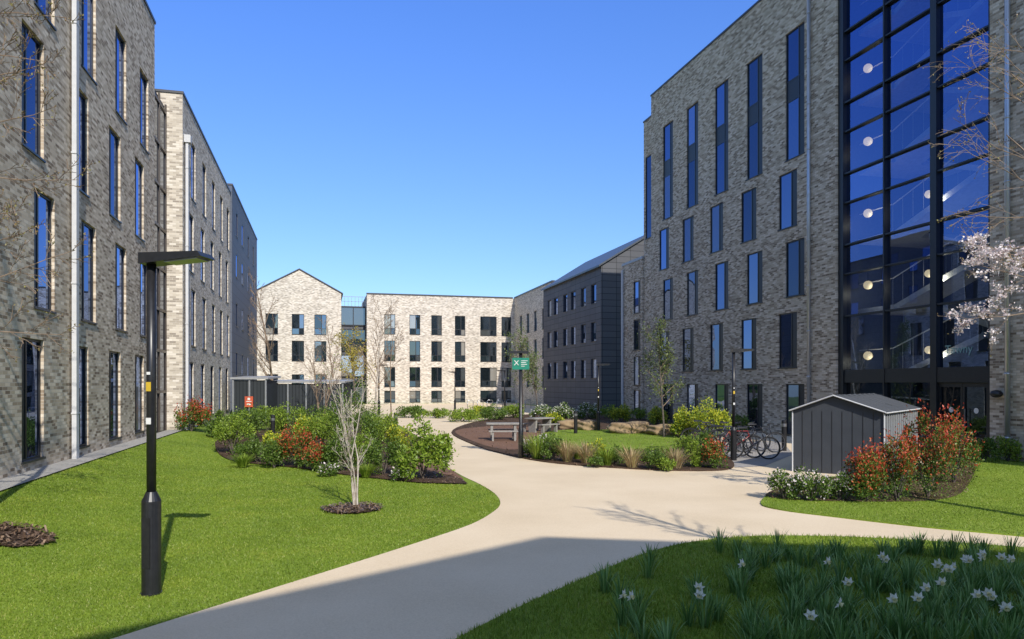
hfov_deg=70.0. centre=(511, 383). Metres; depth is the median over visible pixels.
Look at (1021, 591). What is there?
daffodil clump
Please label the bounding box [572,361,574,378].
window
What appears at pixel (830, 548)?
daffodil clump
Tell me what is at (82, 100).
window
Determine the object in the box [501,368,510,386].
window
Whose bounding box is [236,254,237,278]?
window
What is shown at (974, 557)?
daffodil clump
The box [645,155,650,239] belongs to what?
window
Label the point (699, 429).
bicycle
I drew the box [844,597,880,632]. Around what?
daffodil clump
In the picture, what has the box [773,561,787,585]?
daffodil clump
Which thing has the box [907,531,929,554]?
daffodil clump
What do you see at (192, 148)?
window
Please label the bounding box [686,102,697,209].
window
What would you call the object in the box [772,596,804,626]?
daffodil clump
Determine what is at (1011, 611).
daffodil clump
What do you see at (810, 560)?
daffodil clump
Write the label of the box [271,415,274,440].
bollard
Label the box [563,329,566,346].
window
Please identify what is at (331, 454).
shrub
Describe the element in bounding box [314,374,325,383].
window
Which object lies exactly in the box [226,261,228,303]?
window
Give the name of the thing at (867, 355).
globe lamp
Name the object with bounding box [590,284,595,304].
window
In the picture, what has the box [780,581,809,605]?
daffodil clump
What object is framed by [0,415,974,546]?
bark mulch
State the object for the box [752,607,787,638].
daffodil clump
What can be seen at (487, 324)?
window
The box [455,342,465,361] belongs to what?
window
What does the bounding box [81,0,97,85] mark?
window
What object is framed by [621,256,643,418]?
brick annexe
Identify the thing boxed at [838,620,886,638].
daffodil clump
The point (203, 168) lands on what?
window
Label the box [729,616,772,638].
daffodil clump
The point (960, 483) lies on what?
planting bed
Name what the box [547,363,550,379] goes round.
window
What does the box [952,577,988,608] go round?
daffodil clump
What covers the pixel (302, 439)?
shrub
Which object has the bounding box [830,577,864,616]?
daffodil clump
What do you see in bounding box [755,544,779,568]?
daffodil clump
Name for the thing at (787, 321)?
window
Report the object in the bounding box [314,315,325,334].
window
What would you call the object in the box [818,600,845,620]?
daffodil clump
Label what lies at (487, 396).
window
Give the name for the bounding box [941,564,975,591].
daffodil clump
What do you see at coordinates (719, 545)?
daffodil clump
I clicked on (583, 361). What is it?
window
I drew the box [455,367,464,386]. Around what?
window
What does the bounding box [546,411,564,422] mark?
euphorbia
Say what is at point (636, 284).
window
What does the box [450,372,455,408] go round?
street lamp
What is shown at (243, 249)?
clad block
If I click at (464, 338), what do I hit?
apartment block
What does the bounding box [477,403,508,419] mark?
shrub
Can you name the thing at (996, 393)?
wall light
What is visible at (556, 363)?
window
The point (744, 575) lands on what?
daffodil clump
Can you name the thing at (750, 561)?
daffodil clump
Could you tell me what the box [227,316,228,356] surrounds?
window
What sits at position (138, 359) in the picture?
window
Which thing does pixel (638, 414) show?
shrub
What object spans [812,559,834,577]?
daffodil clump
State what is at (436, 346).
window
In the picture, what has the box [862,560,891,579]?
daffodil clump
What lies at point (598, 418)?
street lamp
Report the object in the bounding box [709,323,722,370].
window
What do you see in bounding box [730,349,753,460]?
street lamp
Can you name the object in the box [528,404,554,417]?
shrub
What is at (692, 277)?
window
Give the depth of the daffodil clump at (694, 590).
7.57 m
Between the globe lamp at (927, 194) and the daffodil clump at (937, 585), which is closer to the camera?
the daffodil clump at (937, 585)
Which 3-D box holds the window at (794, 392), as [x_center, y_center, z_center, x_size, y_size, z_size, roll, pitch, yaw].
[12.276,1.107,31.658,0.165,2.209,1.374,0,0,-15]
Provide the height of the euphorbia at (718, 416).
1.993 m
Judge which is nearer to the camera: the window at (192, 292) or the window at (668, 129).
the window at (192, 292)
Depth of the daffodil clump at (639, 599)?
7.22 m
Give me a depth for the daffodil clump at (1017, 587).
7.62 m
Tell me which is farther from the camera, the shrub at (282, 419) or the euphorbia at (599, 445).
the shrub at (282, 419)
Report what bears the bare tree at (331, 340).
on the ground at (189, 432)
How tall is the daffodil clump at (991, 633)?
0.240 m
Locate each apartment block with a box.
[0,0,155,479]
[155,89,230,429]
[257,268,342,383]
[362,280,554,405]
[643,115,650,419]
[650,0,1023,461]
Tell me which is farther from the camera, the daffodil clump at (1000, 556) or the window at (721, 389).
the window at (721, 389)
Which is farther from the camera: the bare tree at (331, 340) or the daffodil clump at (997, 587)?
the bare tree at (331, 340)
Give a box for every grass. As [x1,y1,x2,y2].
[553,440,579,461]
[571,441,601,462]
[614,445,649,467]
[660,446,693,468]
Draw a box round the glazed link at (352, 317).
[341,296,365,403]
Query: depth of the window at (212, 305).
37.19 m
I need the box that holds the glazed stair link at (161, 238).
[155,91,166,432]
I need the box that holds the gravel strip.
[0,430,180,490]
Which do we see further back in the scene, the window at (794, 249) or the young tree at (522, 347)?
the young tree at (522, 347)
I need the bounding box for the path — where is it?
[112,403,1023,638]
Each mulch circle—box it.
[0,525,53,546]
[326,504,381,512]
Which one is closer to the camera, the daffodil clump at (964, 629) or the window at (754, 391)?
the daffodil clump at (964, 629)
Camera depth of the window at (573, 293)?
64.98 m
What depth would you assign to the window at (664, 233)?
43.85 m
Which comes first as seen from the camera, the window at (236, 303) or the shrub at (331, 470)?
the shrub at (331, 470)
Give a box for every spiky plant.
[227,453,259,466]
[354,463,380,476]
[519,432,556,458]
[571,444,592,458]
[592,446,623,465]
[607,443,631,458]
[648,443,676,457]
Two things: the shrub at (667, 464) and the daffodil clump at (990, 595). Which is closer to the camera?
the daffodil clump at (990, 595)
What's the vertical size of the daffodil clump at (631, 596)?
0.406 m
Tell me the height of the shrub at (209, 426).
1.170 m
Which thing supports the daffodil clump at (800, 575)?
on the lawn at (654, 600)
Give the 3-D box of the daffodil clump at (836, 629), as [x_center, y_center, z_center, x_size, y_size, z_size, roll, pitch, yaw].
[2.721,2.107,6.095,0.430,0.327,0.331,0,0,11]
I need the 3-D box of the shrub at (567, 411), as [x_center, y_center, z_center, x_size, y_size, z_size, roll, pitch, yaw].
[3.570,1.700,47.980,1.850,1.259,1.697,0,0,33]
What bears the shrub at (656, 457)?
on the planting bed at (558, 460)
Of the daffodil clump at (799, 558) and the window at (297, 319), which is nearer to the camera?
the daffodil clump at (799, 558)
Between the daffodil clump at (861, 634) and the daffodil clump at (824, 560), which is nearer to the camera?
the daffodil clump at (861, 634)
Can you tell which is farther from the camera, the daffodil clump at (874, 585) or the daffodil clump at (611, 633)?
the daffodil clump at (874, 585)
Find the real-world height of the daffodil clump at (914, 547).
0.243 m
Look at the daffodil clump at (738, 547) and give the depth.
9.56 m
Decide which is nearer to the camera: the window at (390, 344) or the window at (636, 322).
the window at (636, 322)
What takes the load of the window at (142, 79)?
in the apartment block at (88, 395)
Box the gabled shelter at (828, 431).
[789,393,919,475]
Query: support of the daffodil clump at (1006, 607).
on the lawn at (654, 600)
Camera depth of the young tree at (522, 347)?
58.16 m
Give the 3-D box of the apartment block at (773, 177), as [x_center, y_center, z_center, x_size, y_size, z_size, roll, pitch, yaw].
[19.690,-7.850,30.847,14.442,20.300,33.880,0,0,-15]
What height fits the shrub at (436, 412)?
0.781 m
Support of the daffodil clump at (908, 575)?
on the lawn at (654, 600)
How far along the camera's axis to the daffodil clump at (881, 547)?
9.73 m
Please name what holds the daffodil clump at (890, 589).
on the lawn at (654, 600)
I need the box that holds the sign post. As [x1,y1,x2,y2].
[510,351,528,457]
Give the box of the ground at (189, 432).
[0,403,979,638]
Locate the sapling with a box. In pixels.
[305,350,384,505]
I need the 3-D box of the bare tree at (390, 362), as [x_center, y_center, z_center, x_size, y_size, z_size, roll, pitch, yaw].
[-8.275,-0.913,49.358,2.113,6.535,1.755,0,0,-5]
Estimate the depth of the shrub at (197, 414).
28.61 m
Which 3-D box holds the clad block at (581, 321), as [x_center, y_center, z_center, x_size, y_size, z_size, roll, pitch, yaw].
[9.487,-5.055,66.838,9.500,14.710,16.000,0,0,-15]
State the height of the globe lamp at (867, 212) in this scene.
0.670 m
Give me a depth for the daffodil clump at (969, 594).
7.12 m
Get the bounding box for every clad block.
[227,183,257,413]
[541,235,643,409]
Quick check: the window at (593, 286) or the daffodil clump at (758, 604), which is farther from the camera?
the window at (593, 286)
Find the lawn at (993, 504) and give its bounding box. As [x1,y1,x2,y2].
[761,457,1023,536]
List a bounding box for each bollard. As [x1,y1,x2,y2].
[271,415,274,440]
[574,411,577,432]
[781,420,786,450]
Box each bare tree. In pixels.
[0,0,99,361]
[248,270,278,379]
[295,340,345,408]
[310,317,342,379]
[347,294,405,412]
[373,322,403,413]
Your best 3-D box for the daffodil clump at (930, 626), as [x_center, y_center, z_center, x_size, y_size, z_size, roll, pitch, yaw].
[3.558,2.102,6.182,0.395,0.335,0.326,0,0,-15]
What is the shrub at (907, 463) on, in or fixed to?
on the planting bed at (960, 483)
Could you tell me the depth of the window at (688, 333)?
40.97 m
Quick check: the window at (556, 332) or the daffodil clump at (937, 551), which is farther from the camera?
the window at (556, 332)
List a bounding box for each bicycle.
[680,419,729,445]
[688,421,740,450]
[699,424,751,455]
[709,421,757,449]
[711,426,765,457]
[721,421,770,450]
[722,426,780,458]
[737,422,786,451]
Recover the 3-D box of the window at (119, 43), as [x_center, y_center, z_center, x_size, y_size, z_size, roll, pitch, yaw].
[-11.716,-9.192,21.803,0.175,2.549,1.254,0,0,-15]
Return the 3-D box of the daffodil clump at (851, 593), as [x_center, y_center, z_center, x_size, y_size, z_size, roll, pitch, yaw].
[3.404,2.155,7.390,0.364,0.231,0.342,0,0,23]
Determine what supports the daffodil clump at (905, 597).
on the lawn at (654, 600)
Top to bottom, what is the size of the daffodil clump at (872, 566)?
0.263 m
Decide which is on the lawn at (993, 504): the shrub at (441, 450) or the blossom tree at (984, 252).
the blossom tree at (984, 252)
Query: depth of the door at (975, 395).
23.15 m
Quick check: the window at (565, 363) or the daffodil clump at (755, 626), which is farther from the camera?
the window at (565, 363)
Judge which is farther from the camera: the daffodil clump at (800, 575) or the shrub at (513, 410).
the shrub at (513, 410)
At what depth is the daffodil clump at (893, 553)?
9.29 m
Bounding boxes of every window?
[21,22,45,162]
[21,338,45,464]
[34,0,56,30]
[34,188,56,313]
[79,91,89,197]
[79,346,89,448]
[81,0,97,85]
[81,220,97,324]
[109,127,121,223]
[109,351,121,440]
[115,27,127,125]
[115,244,127,332]
[135,159,144,241]
[135,355,144,433]
[140,70,149,154]
[140,264,145,337]
[189,214,194,274]
[189,362,191,420]
[191,145,196,204]
[191,290,196,347]
[201,229,204,283]
[201,364,202,407]
[202,164,206,219]
[202,298,206,350]
[210,241,214,291]
[210,366,214,414]
[212,182,215,232]
[212,305,215,352]
[219,252,221,297]
[219,367,220,409]
[220,197,222,242]
[220,311,222,354]
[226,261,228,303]
[226,368,228,410]
[227,210,229,252]
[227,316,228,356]
[236,213,237,237]
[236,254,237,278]
[236,303,237,327]
[236,352,237,376]
[266,313,277,333]
[266,340,277,360]
[292,314,303,334]
[292,341,303,361]
[292,374,303,383]
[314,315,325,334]
[314,341,326,361]
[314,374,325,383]
[384,314,394,333]
[384,341,394,360]
[384,367,394,386]
[384,391,394,402]
[409,315,419,334]
[409,341,419,360]
[409,367,419,386]
[409,391,419,402]
[431,315,441,334]
[431,341,441,361]
[431,367,441,386]
[431,391,441,401]
[455,316,465,335]
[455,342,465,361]
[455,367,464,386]
[455,391,464,401]
[480,316,495,335]
[480,342,495,361]
[480,368,495,386]
[480,391,495,401]
[501,317,510,335]
[501,342,510,361]
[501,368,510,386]
[501,391,510,401]
[526,314,528,333]
[534,311,536,331]
[535,339,536,359]
[547,300,550,317]
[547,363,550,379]
[548,332,550,348]
[553,298,557,315]
[553,362,557,379]
[555,331,557,347]
[563,295,566,312]
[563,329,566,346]
[564,361,566,378]
[570,292,574,310]
[570,327,575,345]
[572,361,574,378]
[580,288,585,307]
[580,360,585,378]
[581,324,585,343]
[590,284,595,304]
[590,359,595,378]
[592,322,595,341]
[633,319,639,350]
[633,356,640,385]
[633,390,639,414]
[634,280,640,313]
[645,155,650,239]
[658,227,668,271]
[659,331,668,372]
[662,121,672,220]
[662,278,672,320]
[663,384,672,421]
[681,215,693,263]
[681,327,693,371]
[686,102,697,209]
[686,270,697,316]
[687,384,697,420]
[709,202,722,254]
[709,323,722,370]
[714,79,728,195]
[714,261,728,311]
[716,384,727,415]
[740,187,756,243]
[740,318,756,369]
[746,54,762,180]
[746,251,762,305]
[747,384,761,430]
[777,169,796,231]
[777,312,796,368]
[784,22,804,162]
[784,238,804,298]
[786,384,803,434]
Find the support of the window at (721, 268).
in the apartment block at (773, 177)
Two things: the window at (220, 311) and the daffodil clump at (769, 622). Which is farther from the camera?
the window at (220, 311)
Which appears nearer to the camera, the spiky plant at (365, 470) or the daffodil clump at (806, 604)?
the daffodil clump at (806, 604)
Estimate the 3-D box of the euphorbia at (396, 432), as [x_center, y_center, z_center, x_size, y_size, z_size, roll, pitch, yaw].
[-3.733,1.787,24.749,0.969,1.075,1.098,0,0,-38]
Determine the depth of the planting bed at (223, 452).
20.34 m
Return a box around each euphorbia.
[261,430,281,450]
[291,414,317,436]
[385,422,414,450]
[466,405,483,418]
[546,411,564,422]
[587,438,606,457]
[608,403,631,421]
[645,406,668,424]
[668,403,700,437]
[687,393,731,434]
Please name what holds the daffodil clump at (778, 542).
on the lawn at (654, 600)
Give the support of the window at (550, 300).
in the clad block at (581, 321)
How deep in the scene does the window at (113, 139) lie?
21.36 m
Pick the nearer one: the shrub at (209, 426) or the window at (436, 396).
the shrub at (209, 426)
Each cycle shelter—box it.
[230,376,280,421]
[277,380,353,422]
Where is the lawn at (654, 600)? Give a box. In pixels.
[459,535,1023,638]
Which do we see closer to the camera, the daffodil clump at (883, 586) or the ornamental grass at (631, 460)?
the daffodil clump at (883, 586)
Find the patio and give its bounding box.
[455,425,545,448]
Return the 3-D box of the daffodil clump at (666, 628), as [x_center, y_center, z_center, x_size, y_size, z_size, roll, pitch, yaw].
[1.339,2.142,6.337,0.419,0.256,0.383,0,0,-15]
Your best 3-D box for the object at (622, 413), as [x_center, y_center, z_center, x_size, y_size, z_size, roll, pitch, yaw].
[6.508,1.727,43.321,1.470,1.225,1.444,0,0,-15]
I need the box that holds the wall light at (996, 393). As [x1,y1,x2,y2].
[990,390,1002,397]
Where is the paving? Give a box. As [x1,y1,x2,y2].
[720,441,791,466]
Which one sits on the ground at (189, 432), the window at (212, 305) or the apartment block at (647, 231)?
the apartment block at (647, 231)
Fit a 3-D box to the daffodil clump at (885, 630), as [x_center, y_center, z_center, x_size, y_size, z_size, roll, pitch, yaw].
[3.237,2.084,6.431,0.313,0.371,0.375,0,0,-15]
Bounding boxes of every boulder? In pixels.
[557,420,579,428]
[578,420,595,429]
[606,421,648,433]
[645,424,677,434]
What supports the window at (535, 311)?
in the apartment block at (464, 338)
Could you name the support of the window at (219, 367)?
in the apartment block at (198, 294)
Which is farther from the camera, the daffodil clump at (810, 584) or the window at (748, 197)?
the window at (748, 197)
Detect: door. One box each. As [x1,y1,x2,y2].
[939,383,962,448]
[963,383,987,455]
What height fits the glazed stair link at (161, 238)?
13.200 m
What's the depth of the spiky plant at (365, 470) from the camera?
17.75 m
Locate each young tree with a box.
[504,323,538,410]
[523,349,545,415]
[635,314,685,436]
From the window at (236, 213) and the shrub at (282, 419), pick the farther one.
the window at (236, 213)
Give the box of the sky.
[146,0,757,305]
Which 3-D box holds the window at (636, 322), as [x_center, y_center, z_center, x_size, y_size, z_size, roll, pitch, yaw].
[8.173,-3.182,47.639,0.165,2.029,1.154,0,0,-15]
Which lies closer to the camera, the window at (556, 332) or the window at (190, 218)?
the window at (190, 218)
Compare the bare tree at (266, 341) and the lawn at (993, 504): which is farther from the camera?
the bare tree at (266, 341)
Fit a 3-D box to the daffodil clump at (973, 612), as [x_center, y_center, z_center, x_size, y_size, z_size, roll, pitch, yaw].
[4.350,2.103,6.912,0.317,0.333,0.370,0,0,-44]
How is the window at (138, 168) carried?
in the apartment block at (88, 395)
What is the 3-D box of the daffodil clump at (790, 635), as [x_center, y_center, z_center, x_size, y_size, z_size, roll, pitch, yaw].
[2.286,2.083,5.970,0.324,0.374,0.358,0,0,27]
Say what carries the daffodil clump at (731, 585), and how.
on the lawn at (654, 600)
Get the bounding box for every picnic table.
[486,422,518,440]
[523,417,559,432]
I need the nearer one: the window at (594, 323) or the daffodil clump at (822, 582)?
the daffodil clump at (822, 582)
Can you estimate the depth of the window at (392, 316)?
84.68 m
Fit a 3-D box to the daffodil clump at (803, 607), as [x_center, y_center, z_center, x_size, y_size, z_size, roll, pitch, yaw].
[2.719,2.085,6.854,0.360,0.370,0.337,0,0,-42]
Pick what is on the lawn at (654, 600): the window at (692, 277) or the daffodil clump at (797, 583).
the daffodil clump at (797, 583)
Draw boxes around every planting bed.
[215,421,466,482]
[451,413,733,470]
[765,460,975,501]
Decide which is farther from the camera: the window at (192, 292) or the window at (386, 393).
the window at (386, 393)
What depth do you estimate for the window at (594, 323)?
59.98 m
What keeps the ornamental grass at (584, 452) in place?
on the planting bed at (558, 460)
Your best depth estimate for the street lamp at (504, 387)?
56.06 m
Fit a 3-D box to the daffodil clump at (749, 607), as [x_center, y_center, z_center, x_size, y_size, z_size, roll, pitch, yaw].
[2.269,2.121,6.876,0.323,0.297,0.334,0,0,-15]
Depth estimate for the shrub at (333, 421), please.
30.41 m
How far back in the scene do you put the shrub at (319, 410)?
38.30 m
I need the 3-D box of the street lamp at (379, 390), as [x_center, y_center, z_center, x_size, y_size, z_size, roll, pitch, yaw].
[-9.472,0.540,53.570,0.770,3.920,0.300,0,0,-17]
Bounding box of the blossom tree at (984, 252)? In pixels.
[918,14,1023,356]
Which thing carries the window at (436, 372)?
in the apartment block at (464, 338)
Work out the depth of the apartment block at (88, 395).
17.48 m
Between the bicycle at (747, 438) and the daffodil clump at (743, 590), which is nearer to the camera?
the daffodil clump at (743, 590)
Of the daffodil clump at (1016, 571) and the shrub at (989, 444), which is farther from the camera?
the shrub at (989, 444)
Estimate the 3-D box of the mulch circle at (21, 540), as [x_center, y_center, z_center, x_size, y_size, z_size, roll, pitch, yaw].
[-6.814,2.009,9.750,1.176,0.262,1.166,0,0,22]
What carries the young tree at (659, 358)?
on the planting bed at (558, 460)
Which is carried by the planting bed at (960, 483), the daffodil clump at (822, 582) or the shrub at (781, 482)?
the shrub at (781, 482)
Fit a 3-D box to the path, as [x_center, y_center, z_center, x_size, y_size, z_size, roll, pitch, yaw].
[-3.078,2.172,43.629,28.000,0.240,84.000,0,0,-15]
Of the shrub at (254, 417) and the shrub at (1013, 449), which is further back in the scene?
the shrub at (254, 417)
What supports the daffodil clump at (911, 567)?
on the lawn at (654, 600)
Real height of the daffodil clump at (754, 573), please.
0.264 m
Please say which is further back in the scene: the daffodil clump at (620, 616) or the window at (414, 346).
the window at (414, 346)
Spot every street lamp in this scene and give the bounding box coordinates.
[138,251,214,596]
[377,364,387,413]
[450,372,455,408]
[497,370,505,409]
[596,364,610,430]
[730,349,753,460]
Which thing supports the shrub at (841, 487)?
on the planting bed at (960, 483)
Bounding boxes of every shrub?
[172,394,211,430]
[203,409,234,437]
[212,404,259,453]
[224,403,270,436]
[229,433,274,461]
[248,403,279,429]
[257,440,287,467]
[267,401,306,436]
[274,422,318,467]
[290,403,328,424]
[298,408,340,446]
[302,439,329,470]
[316,408,350,438]
[317,461,339,476]
[320,430,359,470]
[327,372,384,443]
[348,408,380,430]
[349,426,383,465]
[359,431,402,474]
[361,401,401,442]
[389,465,408,480]
[393,405,458,481]
[396,405,425,417]
[422,407,446,417]
[445,407,483,421]
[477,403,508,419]
[501,404,525,417]
[523,436,536,456]
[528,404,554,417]
[534,432,547,444]
[540,430,562,459]
[552,402,578,418]
[552,434,571,453]
[577,402,599,418]
[586,456,603,467]
[599,404,617,417]
[609,444,624,464]
[628,407,646,418]
[632,445,652,460]
[641,448,669,468]
[655,456,676,470]
[673,434,694,457]
[681,432,710,466]
[695,428,717,447]
[701,433,729,467]
[730,413,750,432]
[765,467,797,498]
[790,463,833,500]
[819,467,857,499]
[843,437,888,500]
[858,423,920,500]
[888,398,957,499]
[928,402,984,482]
[968,436,1002,461]
[989,434,1022,461]
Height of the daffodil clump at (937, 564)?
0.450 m
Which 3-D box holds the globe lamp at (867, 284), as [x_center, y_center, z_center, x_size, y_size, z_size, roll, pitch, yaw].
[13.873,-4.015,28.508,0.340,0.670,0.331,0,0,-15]
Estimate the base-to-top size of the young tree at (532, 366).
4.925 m
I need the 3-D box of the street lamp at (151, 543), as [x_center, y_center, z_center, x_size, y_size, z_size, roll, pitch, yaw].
[-3.678,0.540,7.981,0.770,3.920,0.300,0,0,7]
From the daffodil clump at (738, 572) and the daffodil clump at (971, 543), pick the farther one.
the daffodil clump at (971, 543)
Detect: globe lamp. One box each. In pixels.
[863,63,872,72]
[863,136,872,145]
[863,208,872,217]
[863,280,872,288]
[863,350,872,359]
[924,180,929,197]
[924,259,929,276]
[924,336,929,353]
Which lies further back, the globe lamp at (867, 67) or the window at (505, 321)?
the window at (505, 321)
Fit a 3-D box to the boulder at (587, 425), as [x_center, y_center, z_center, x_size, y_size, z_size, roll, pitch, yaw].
[3.743,2.050,35.911,1.161,0.586,0.865,0,0,-22]
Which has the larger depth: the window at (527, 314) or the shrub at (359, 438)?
the window at (527, 314)
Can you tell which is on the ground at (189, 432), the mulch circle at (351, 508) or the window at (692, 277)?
the mulch circle at (351, 508)
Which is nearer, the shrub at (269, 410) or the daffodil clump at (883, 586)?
the daffodil clump at (883, 586)
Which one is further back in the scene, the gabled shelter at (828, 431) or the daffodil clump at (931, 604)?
the gabled shelter at (828, 431)
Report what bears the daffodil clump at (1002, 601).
on the lawn at (654, 600)
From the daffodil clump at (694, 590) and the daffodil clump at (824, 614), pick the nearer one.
the daffodil clump at (824, 614)
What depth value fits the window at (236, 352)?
46.44 m
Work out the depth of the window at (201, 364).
33.97 m
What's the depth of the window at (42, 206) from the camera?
15.93 m
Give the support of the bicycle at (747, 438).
on the paving
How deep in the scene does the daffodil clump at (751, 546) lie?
9.16 m
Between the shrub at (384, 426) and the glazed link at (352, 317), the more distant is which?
the glazed link at (352, 317)
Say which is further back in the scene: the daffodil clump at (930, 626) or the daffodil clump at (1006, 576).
the daffodil clump at (1006, 576)
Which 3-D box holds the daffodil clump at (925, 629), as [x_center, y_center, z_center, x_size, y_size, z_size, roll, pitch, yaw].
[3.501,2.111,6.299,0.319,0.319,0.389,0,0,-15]
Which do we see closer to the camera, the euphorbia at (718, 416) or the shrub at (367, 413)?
the euphorbia at (718, 416)
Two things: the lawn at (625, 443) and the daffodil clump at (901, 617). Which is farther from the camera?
the lawn at (625, 443)
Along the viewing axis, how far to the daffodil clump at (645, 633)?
6.44 m
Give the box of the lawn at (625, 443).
[533,430,679,449]
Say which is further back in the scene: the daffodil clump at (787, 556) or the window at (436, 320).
the window at (436, 320)
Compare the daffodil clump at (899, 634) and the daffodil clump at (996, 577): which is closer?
the daffodil clump at (899, 634)
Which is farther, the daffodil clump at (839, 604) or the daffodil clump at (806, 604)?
the daffodil clump at (806, 604)
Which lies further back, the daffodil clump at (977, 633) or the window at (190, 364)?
the window at (190, 364)
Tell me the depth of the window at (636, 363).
47.71 m
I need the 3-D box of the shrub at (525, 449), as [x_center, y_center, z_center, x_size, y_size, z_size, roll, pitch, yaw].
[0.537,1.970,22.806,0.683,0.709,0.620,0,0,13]
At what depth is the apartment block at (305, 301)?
80.72 m
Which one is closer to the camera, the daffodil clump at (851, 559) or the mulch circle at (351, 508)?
the daffodil clump at (851, 559)
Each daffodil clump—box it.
[589,561,619,593]
[601,620,634,638]
[605,571,635,605]
[607,586,642,626]
[619,590,655,633]
[624,584,658,612]
[624,610,660,638]
[635,548,660,578]
[639,543,658,564]
[643,614,686,638]
[644,615,680,638]
[673,582,710,626]
[680,570,705,598]
[685,577,713,604]
[688,586,721,628]
[703,588,734,623]
[707,526,730,553]
[720,556,756,590]
[721,567,755,582]
[722,564,749,594]
[722,601,761,633]
[723,534,747,557]
[728,558,758,602]
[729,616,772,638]
[732,545,754,571]
[734,594,765,616]
[734,597,764,637]
[736,545,760,564]
[736,552,761,570]
[738,607,775,638]
[743,594,773,618]
[744,541,761,563]
[744,558,760,581]
[747,614,777,638]
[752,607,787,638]
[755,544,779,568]
[765,529,787,552]
[766,543,785,562]
[767,568,796,593]
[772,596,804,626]
[773,542,797,560]
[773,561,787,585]
[775,586,805,612]
[775,612,810,638]
[776,560,800,587]
[776,562,814,594]
[777,595,811,630]
[778,560,799,581]
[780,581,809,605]
[780,602,805,631]
[785,609,824,638]
[787,575,804,596]
[787,581,823,601]
[788,586,822,623]
[789,542,812,566]
[791,611,826,637]
[795,574,827,610]
[798,545,824,567]
[799,580,829,609]
[804,557,839,599]
[807,588,840,626]
[808,544,838,560]
[808,605,849,635]
[810,550,839,568]
[812,539,836,559]
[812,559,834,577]
[812,606,840,638]
[816,615,862,638]
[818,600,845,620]
[818,618,854,638]
[821,539,841,557]
[823,597,867,638]
[828,550,854,584]
[828,570,854,596]
[828,592,860,621]
[829,580,858,610]
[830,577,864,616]
[831,538,851,560]
[832,584,864,608]
[834,591,869,627]
[838,550,858,569]
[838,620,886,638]
[843,553,877,590]
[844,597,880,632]
[849,546,874,573]
[854,613,889,638]
[855,577,884,601]
[859,558,891,593]
[861,551,880,573]
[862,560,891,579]
[862,597,899,638]
[867,590,897,622]
[870,537,889,552]
[872,571,893,592]
[873,615,918,638]
[873,626,917,638]
[874,604,906,627]
[875,551,905,579]
[877,548,900,574]
[880,603,927,638]
[881,570,910,595]
[882,591,923,638]
[883,542,903,562]
[890,581,920,612]
[891,536,914,554]
[891,587,922,622]
[892,533,912,552]
[892,553,924,590]
[894,557,927,585]
[899,554,927,573]
[903,537,928,555]
[904,609,943,638]
[905,578,938,598]
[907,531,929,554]
[910,611,944,638]
[912,612,955,638]
[914,577,951,630]
[914,582,934,607]
[915,565,948,594]
[916,595,943,621]
[918,576,954,593]
[921,563,954,609]
[923,577,954,616]
[925,533,949,557]
[931,558,966,602]
[933,566,962,585]
[935,603,975,638]
[935,618,972,638]
[936,587,977,627]
[939,538,962,558]
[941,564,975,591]
[942,532,962,557]
[947,580,982,612]
[948,554,973,578]
[951,589,994,622]
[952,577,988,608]
[953,554,979,581]
[953,567,990,588]
[955,532,984,555]
[955,562,989,590]
[959,607,996,638]
[962,543,992,572]
[962,544,988,566]
[968,549,1003,595]
[970,587,1008,629]
[971,597,1012,637]
[975,537,998,557]
[978,572,1012,605]
[978,628,1023,638]
[982,579,1012,607]
[983,567,1012,596]
[987,564,1020,592]
[988,601,1023,638]
[992,591,1016,615]
[993,552,1019,585]
[995,559,1023,590]
[995,560,1023,573]
[995,593,1023,623]
[997,612,1023,638]
[998,532,1022,555]
[1004,555,1023,579]
[1004,570,1023,600]
[1008,593,1023,627]
[1016,583,1023,601]
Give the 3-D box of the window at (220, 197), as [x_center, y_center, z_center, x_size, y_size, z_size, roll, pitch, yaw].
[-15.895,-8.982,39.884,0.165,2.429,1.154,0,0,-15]
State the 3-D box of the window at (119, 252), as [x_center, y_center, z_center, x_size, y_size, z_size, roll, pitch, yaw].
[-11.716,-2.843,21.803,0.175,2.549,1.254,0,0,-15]
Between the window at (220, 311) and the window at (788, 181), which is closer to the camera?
the window at (788, 181)
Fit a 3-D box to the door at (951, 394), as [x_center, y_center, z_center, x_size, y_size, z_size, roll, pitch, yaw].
[14.422,1.110,24.053,0.178,2.300,0.940,0,0,-15]
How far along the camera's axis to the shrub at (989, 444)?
21.35 m
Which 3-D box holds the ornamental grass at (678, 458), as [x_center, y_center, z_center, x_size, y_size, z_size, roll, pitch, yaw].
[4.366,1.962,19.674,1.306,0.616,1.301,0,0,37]
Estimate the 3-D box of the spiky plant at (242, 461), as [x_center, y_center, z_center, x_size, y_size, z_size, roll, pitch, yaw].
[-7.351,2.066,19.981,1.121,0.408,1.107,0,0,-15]
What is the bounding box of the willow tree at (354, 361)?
[330,326,375,407]
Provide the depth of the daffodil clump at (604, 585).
7.93 m
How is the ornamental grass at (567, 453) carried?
on the planting bed at (558, 460)
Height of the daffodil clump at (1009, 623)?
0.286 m
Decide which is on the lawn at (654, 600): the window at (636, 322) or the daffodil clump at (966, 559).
the daffodil clump at (966, 559)
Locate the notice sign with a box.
[245,396,252,406]

